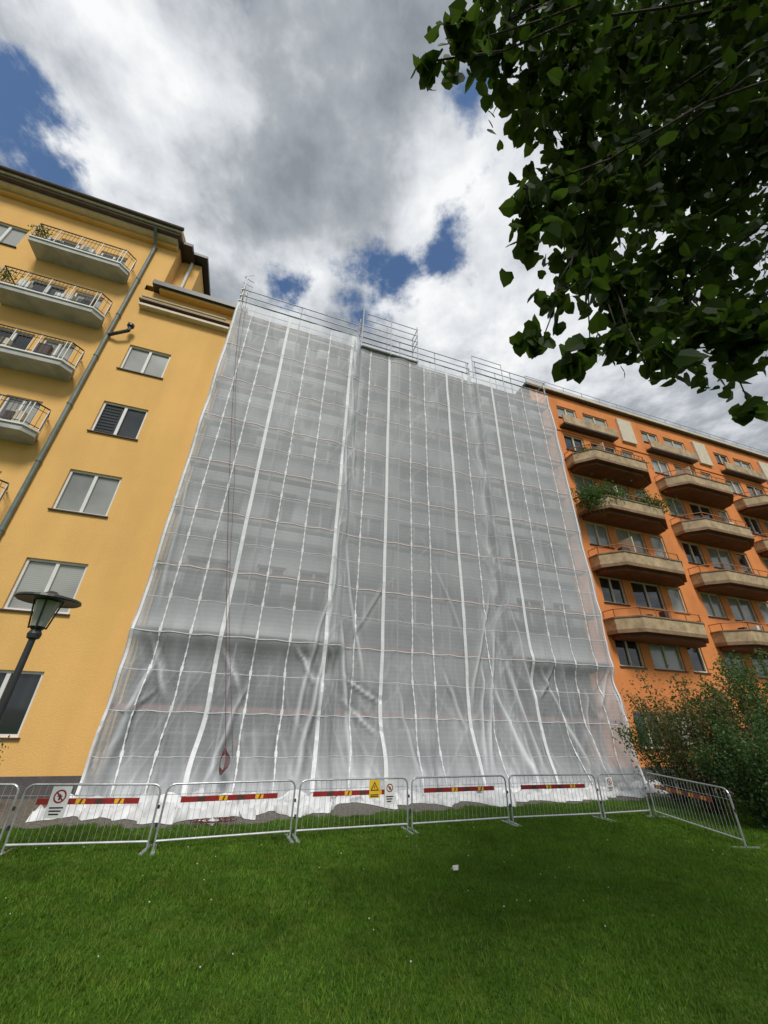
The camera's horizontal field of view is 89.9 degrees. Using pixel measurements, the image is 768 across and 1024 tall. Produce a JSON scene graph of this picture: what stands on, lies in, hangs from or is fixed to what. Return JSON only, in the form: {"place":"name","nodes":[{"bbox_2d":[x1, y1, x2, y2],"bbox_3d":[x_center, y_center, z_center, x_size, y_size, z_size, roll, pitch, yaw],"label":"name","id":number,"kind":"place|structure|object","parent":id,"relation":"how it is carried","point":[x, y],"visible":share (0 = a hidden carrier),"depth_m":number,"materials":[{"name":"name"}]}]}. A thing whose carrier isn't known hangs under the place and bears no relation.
{"place":"outdoors","nodes":[
{"label":"outdoors","id":0,"kind":"place"},
{"bbox_2d":[0,735,9,760],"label":"shrub","id":1,"kind":"object","parent":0,"point":[2,745],"visible":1,"depth_m":8.57,"materials":[{"name":"green plant"}]},
{"bbox_2d":[0,780,752,827],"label":"gravel path","id":2,"kind":"structure","parent":0,"point":[348,809],"depth_m":8.79,"materials":[{"name":"grey gravel"}]},
{"bbox_2d":[26,268,678,824],"bbox_3d":[1.402,-1.611,15.904,17.980,21.900,3.748,10,-29,-16],"label":"sheeted scaffolding","id":3,"kind":"object","parent":2,"relation":"on","point":[610,706],"visible":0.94,"depth_m":13.86,"materials":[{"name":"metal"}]},
{"bbox_2d":[0,795,767,1023],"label":"lawn","id":4,"kind":"structure","parent":0,"point":[388,997],"depth_m":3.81,"materials":[{"name":"green plant"}]},
{"bbox_2d":[0,783,18,851],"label":"crowd barrier","id":5,"kind":"object","parent":4,"relation":"on","point":[13,807],"visible":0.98,"depth_m":6.16,"materials":[{"name":"metal"}]},
{"bbox_2d":[0,591,81,721],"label":"street lamp","id":6,"kind":"object","parent":4,"relation":"on","point":[48,604],"visible":1,"depth_m":5.49,"materials":[{"name":"metal"}]},
{"bbox_2d":[0,783,161,856],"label":"crowd barrier","id":7,"kind":"object","parent":4,"relation":"on","point":[72,800],"visible":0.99,"depth_m":6.30,"materials":[{"name":"metal"}]},
{"bbox_2d":[43,786,72,818],"bbox_3d":[-5.286,4.705,6.238,0.280,0.420,0.010,7,-29,-10],"label":"prohibition sign","id":8,"kind":"object","parent":7,"relation":"attached to","point":[57,802],"visible":1,"depth_m":6.24,"materials":[{"name":"white plastic"}]},
{"bbox_2d":[150,779,295,855],"bbox_3d":[-2.736,5.334,6.842,2.326,0.907,0.560,13,-30,-20],"label":"crowd barrier","id":9,"kind":"object","parent":4,"relation":"on","point":[214,798],"visible":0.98,"depth_m":6.85,"materials":[{"name":"metal"}]},
{"bbox_2d":[292,777,412,842],"bbox_3d":[-0.573,5.791,7.583,2.356,0.907,0.560,11,-30,-17],"label":"crowd barrier","id":10,"kind":"object","parent":4,"relation":"on","point":[340,793],"visible":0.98,"depth_m":7.56,"materials":[{"name":"metal"}]},
{"bbox_2d":[369,780,379,797],"bbox_3d":[-0.191,5.604,7.779,0.220,0.300,0.014,11,-30,-17],"label":"warning sign","id":11,"kind":"object","parent":10,"relation":"attached to","point":[374,788],"visible":1,"depth_m":7.78,"materials":[{"name":"yellow plastic"}]},
{"bbox_2d":[384,780,394,804],"bbox_3d":[0.117,5.719,7.849,0.220,0.400,0.010,11,-30,-17],"label":"prohibition sign","id":12,"kind":"object","parent":10,"relation":"attached to","point":[389,797],"visible":1,"depth_m":7.85,"materials":[{"name":"white plastic"}]},
{"bbox_2d":[5,823,766,967],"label":"daisies","id":13,"kind":"object","parent":4,"relation":"on","point":[368,918],"visible":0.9,"depth_m":4.78,"materials":[{"name":"white plant"}]},
{"bbox_2d":[406,775,518,833],"bbox_3d":[1.671,6.240,8.306,2.461,0.907,0.560,11,-30,-18],"label":"crowd barrier","id":14,"kind":"object","parent":4,"relation":"on","point":[458,789],"visible":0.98,"depth_m":8.32,"materials":[{"name":"metal"}]},
{"bbox_2d":[505,774,611,825],"bbox_3d":[4.014,6.676,8.998,2.524,0.907,0.560,10,-29,-15],"label":"crowd barrier","id":15,"kind":"object","parent":4,"relation":"on","point":[554,786],"visible":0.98,"depth_m":9.02,"materials":[{"name":"metal"}]},
{"bbox_2d":[410,0,767,425],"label":"linden tree","id":16,"kind":"object","parent":4,"relation":"on","point":[712,97],"visible":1,"depth_m":3.16,"materials":[{"name":"green plant"}]},
{"bbox_2d":[597,773,659,820],"bbox_3d":[5.955,7.026,9.550,1.590,0.907,0.560,11,-30,-17],"label":"crowd barrier","id":17,"kind":"object","parent":4,"relation":"on","point":[601,801],"visible":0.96,"depth_m":9.56,"materials":[{"name":"metal"}]},
{"bbox_2d":[605,777,614,791],"bbox_3d":[5.570,6.724,9.486,0.220,0.300,0.010,11,-30,-17],"label":"prohibition sign","id":18,"kind":"object","parent":17,"relation":"attached to","point":[609,784],"visible":1,"depth_m":9.48,"materials":[{"name":"white plastic"}]},
{"bbox_2d":[611,695,709,804],"bbox_3d":[8.832,7.165,11.829,3.000,3.040,2.910,2,-28,0],"label":"shrub","id":19,"kind":"object","parent":4,"relation":"on","point":[640,737],"visible":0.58,"depth_m":11.85,"materials":[{"name":"green plant"}]},
{"bbox_2d":[613,652,762,819],"bbox_3d":[8.728,6.137,11.013,3.729,4.109,3.273,2,-28,0],"label":"shrub","id":20,"kind":"object","parent":4,"relation":"on","point":[691,772],"visible":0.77,"depth_m":10.41,"materials":[{"name":"green plant"}]},
{"bbox_2d":[646,772,760,848],"bbox_3d":[6.775,6.511,8.575,0.560,0.937,2.679,2,-28,-1],"label":"crowd barrier","id":21,"kind":"object","parent":4,"relation":"on","point":[689,794],"visible":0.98,"depth_m":8.37,"materials":[{"name":"metal"}]},
{"bbox_2d":[675,704,767,829],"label":"shrub","id":22,"kind":"object","parent":4,"relation":"on","point":[747,763],"visible":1,"depth_m":8.94,"materials":[{"name":"green plant"}]},
{"bbox_2d":[680,650,767,806],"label":"shrub","id":23,"kind":"object","parent":4,"relation":"on","point":[711,687],"visible":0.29,"depth_m":10.84,"materials":[{"name":"green plant"}]},
{"bbox_2d":[683,642,767,755],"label":"shrub","id":24,"kind":"object","parent":4,"relation":"on","point":[742,690],"visible":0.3,"depth_m":11.96,"materials":[{"name":"green plant"}]},
{"bbox_2d":[0,0,767,455],"label":"sky","id":25,"kind":"structure","parent":0,"point":[294,143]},
{"label":"ground","id":26,"kind":"structure","parent":0,"visible":0},
{"bbox_2d":[0,195,238,798],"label":"walls","id":27,"kind":"structure","parent":26,"relation":"on","point":[75,656],"depth_m":13.63,"materials":[{"name":"paint"}]},
{"bbox_2d":[0,223,136,500],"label":"balconies","id":28,"kind":"structure","parent":27,"relation":"attached to","point":[21,294],"depth_m":15.29,"materials":[{"name":"concrete"}]},
{"bbox_2d":[0,224,52,280],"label":"balcony plants","id":29,"kind":"object","parent":28,"relation":"attached to","point":[42,234],"visible":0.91,"depth_m":16.28,"materials":[{"name":"green plant"}]},
{"bbox_2d":[0,227,156,536],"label":"downpipe","id":30,"kind":"object","parent":27,"relation":"attached to","point":[30,475],"visible":1,"depth_m":14.61,"materials":[{"name":"metal"}]},
{"bbox_2d":[0,223,170,739],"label":"windows","id":31,"kind":"structure","parent":27,"relation":"attached to","point":[87,493],"depth_m":13.40,"materials":[{"name":"grey glass"}]},
{"bbox_2d":[0,165,247,332],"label":"eaves and mouldings","id":32,"kind":"object","parent":27,"relation":"attached to","point":[52,197],"visible":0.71,"depth_m":18.32,"materials":[{"name":"beige paint"}]},
{"bbox_2d":[103,314,593,789],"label":"apartment building under renovation","id":33,"kind":"structure","parent":26,"relation":"on","point":[181,731],"depth_m":15.21,"materials":[{"name":"concrete"}]},
{"bbox_2d":[150,331,573,738],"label":"windows","id":34,"kind":"structure","parent":33,"relation":"in","point":[308,599],"depth_m":15.66,"materials":[{"name":"glass"}]},
{"bbox_2d":[523,388,767,781],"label":"walls","id":35,"kind":"structure","parent":26,"relation":"on","point":[691,596],"depth_m":20.79,"materials":[{"name":"paint"}]},
{"bbox_2d":[515,376,767,487],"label":"roofline and top floor","id":36,"kind":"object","parent":35,"relation":"on","point":[699,454],"visible":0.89,"depth_m":26.08,"materials":[{"name":"beige paint"}]},
{"bbox_2d":[556,406,767,749],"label":"windows","id":37,"kind":"structure","parent":35,"relation":"attached to","point":[646,595],"depth_m":21.34,"materials":[{"name":"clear glass"}]},
{"bbox_2d":[564,442,767,655],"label":"balconies","id":38,"kind":"structure","parent":35,"relation":"attached to","point":[627,561],"depth_m":20.71,"materials":[{"name":"beige paint"}]},
{"bbox_2d":[572,441,652,468],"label":"balcony plants","id":39,"kind":"object","parent":38,"relation":"attached to","point":[604,449],"visible":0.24,"depth_m":21.92,"materials":[{"name":"green plant"}]},
{"bbox_2d":[570,479,680,516],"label":"balcony plants","id":40,"kind":"object","parent":38,"relation":"attached to","point":[587,493],"visible":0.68,"depth_m":20.20,"materials":[{"name":"green plant"}]}
]}

